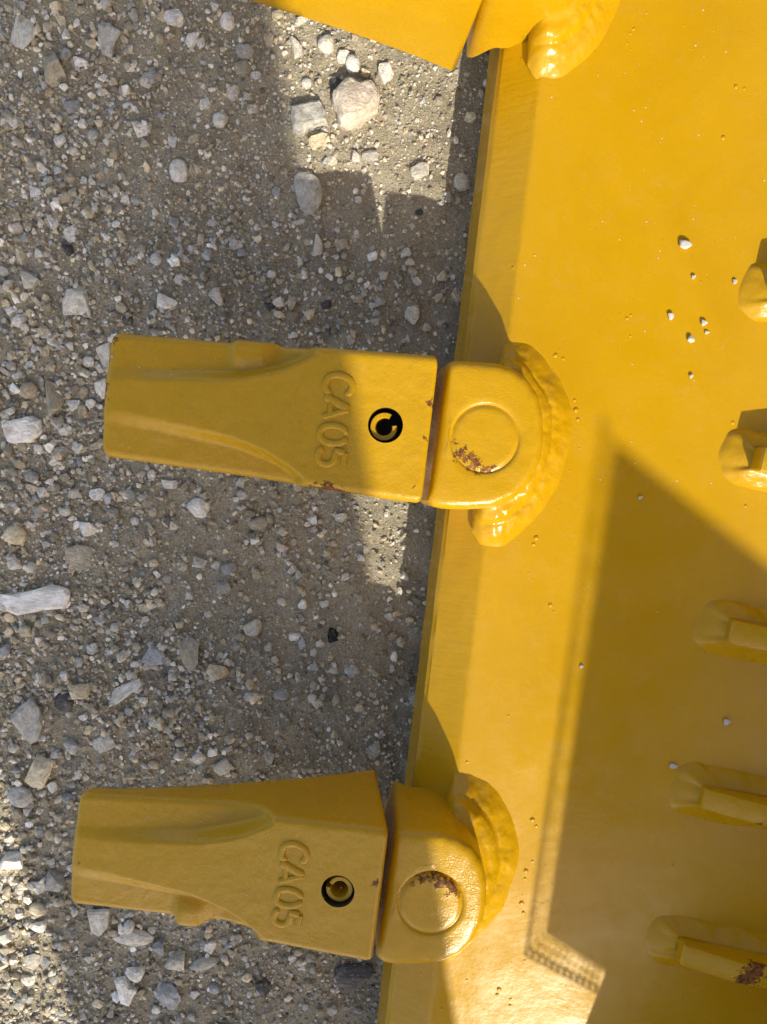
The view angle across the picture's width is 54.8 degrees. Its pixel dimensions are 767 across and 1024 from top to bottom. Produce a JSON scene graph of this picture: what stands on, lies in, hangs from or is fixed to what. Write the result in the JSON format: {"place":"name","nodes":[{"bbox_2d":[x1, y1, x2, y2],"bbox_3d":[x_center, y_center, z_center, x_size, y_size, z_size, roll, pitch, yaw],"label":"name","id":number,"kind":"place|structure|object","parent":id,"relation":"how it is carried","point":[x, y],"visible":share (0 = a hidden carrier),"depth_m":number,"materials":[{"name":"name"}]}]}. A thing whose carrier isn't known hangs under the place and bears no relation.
{"place":"outdoors","nodes":[
{"label":"outdoors","id":0,"kind":"place"},
{"bbox_2d":[0,0,489,1023],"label":"ground","id":1,"kind":"structure","parent":0,"point":[366,556],"depth_m":0.50,"materials":[{"name":"grey gravel"}]},
{"bbox_2d":[7,786,33,807],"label":"stone","id":2,"kind":"object","parent":1,"relation":"on","point":[21,797],"visible":1,"depth_m":0.51,"materials":[{"name":"stone"}]},
{"bbox_2d":[1,416,42,444],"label":"stone","id":3,"kind":"object","parent":1,"relation":"on","point":[27,429],"visible":1,"depth_m":0.49,"materials":[{"name":"stone"}]},
{"bbox_2d":[9,16,34,49],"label":"stone","id":4,"kind":"object","parent":1,"relation":"on","point":[22,35],"visible":1,"depth_m":0.47,"materials":[{"name":"stone"}]},
{"bbox_2d":[10,696,43,744],"bbox_3d":[-0.243,0.144,0.511,0.021,0.011,0.029,-31,94,2],"label":"stone","id":5,"kind":"object","parent":1,"relation":"on","point":[26,718],"visible":1,"depth_m":0.51,"materials":[{"name":"stone"}]},
{"bbox_2d":[0,584,70,615],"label":"stone","id":6,"kind":"object","parent":1,"relation":"on","point":[50,597],"visible":1,"depth_m":0.50,"materials":[{"name":"stone"}]},
{"bbox_2d":[24,753,53,789],"bbox_3d":[-0.238,0.181,0.513,0.015,0.008,0.025,25,90,3],"label":"stone","id":7,"kind":"object","parent":1,"relation":"on","point":[39,773],"visible":1,"depth_m":0.51,"materials":[{"name":"stone"}]},
{"bbox_2d":[54,692,73,711],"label":"stone","id":8,"kind":"object","parent":1,"relation":"on","point":[62,703],"visible":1,"depth_m":0.51,"materials":[{"name":"stone"}]},
{"bbox_2d":[62,288,90,315],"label":"stone","id":9,"kind":"object","parent":1,"relation":"on","point":[75,302],"visible":1,"depth_m":0.49,"materials":[{"name":"stone"}]},
{"bbox_2d":[65,545,93,570],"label":"stone","id":10,"kind":"object","parent":1,"relation":"on","point":[75,559],"visible":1,"depth_m":0.50,"materials":[{"name":"stone"}]},
{"bbox_2d":[87,908,109,936],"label":"stone","id":11,"kind":"object","parent":1,"relation":"on","point":[98,919],"visible":1,"depth_m":0.52,"materials":[{"name":"stone"}]},
{"bbox_2d":[96,342,110,373],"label":"stone","id":12,"kind":"object","parent":1,"relation":"on","point":[103,350],"visible":0.65,"depth_m":0.49,"materials":[{"name":"stone"}]},
{"bbox_2d":[98,23,121,59],"bbox_3d":[-0.178,-0.304,0.476,0.015,0.008,0.020,21,94,-2],"label":"stone","id":13,"kind":"object","parent":1,"relation":"on","point":[109,34],"visible":1,"depth_m":0.47,"materials":[{"name":"stone"}]},
{"bbox_2d":[108,677,141,706],"bbox_3d":[-0.179,0.124,0.510,0.031,0.008,0.010,-33,95,4],"label":"stone","id":14,"kind":"object","parent":1,"relation":"on","point":[121,693],"visible":1,"depth_m":0.51,"materials":[{"name":"stone"}]},
{"bbox_2d":[114,975,137,1005],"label":"stone","id":15,"kind":"object","parent":1,"relation":"on","point":[126,990],"visible":1,"depth_m":0.52,"materials":[{"name":"stone"}]},
{"bbox_2d":[112,928,153,946],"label":"stone","id":16,"kind":"object","parent":1,"relation":"on","point":[135,937],"visible":1,"depth_m":0.52,"materials":[{"name":"stone"}]},
{"bbox_2d":[141,645,166,664],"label":"stone","id":17,"kind":"object","parent":1,"relation":"on","point":[153,655],"visible":1,"depth_m":0.50,"materials":[{"name":"stone"}]},
{"bbox_2d":[156,293,177,309],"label":"stone","id":18,"kind":"object","parent":1,"relation":"on","point":[164,302],"visible":1,"depth_m":0.49,"materials":[{"name":"stone"}]},
{"bbox_2d":[154,983,180,1009],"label":"stone","id":19,"kind":"object","parent":1,"relation":"on","point":[168,996],"visible":1,"depth_m":0.53,"materials":[{"name":"stone"}]},
{"bbox_2d":[186,498,209,517],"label":"stone","id":20,"kind":"object","parent":1,"relation":"on","point":[198,507],"visible":1,"depth_m":0.50,"materials":[{"name":"stone"}]},
{"bbox_2d":[294,171,322,214],"bbox_3d":[-0.049,-0.209,0.484,0.019,0.011,0.027,0,94,5],"label":"stone","id":21,"kind":"object","parent":1,"relation":"on","point":[308,189],"visible":1,"depth_m":0.48,"materials":[{"name":"stone"}]},
{"bbox_2d":[290,100,327,135],"bbox_3d":[-0.048,-0.254,0.479,0.024,0.012,0.022,0,89,0],"label":"stone","id":22,"kind":"object","parent":1,"relation":"on","point":[306,116],"visible":1,"depth_m":0.47,"materials":[{"name":"stone"}]},
{"bbox_2d":[327,627,337,642],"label":"stone","id":23,"kind":"object","parent":1,"relation":"on","point":[332,636],"visible":1,"depth_m":0.51,"materials":[{"name":"stone"}]},
{"bbox_2d":[334,963,372,988],"bbox_3d":[-0.021,0.329,0.526,0.028,0.009,0.018,-10,96,2],"label":"stone","id":24,"kind":"object","parent":1,"relation":"on","point":[350,975],"visible":1,"depth_m":0.52,"materials":[{"name":"stone"}]},
{"bbox_2d":[331,77,379,130],"bbox_3d":[-0.018,-0.263,0.477,0.032,0.020,0.031,0,89,0],"label":"stone","id":25,"kind":"object","parent":1,"relation":"on","point":[355,103],"visible":1,"depth_m":0.47,"materials":[{"name":"stone"}]},
{"bbox_2d":[71,0,766,1023],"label":"excavator bucket","id":26,"kind":"object","parent":1,"relation":"on","point":[453,886],"visible":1,"depth_m":0.43,"materials":[{"name":"yellow metal"}]},
{"bbox_2d":[668,312,673,319],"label":"pebble","id":27,"kind":"object","parent":26,"relation":"on","point":[670,315],"visible":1,"depth_m":0.43,"materials":[{"name":"white stone"}]},
{"bbox_2d":[669,763,677,768],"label":"pebble","id":28,"kind":"object","parent":26,"relation":"on","point":[673,766],"visible":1,"depth_m":0.45,"materials":[{"name":"white stone"}]},
{"bbox_2d":[679,240,691,248],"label":"pebble","id":29,"kind":"object","parent":26,"relation":"on","point":[685,244],"visible":1,"depth_m":0.42,"materials":[{"name":"white stone"}]},
{"bbox_2d":[688,335,694,342],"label":"pebble","id":30,"kind":"object","parent":26,"relation":"on","point":[691,339],"visible":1,"depth_m":0.43,"materials":[{"name":"white stone"}]},
{"bbox_2d":[723,719,730,724],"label":"pebble","id":31,"kind":"object","parent":26,"relation":"on","point":[726,721],"visible":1,"depth_m":0.45,"materials":[{"name":"white stone"}]}
]}

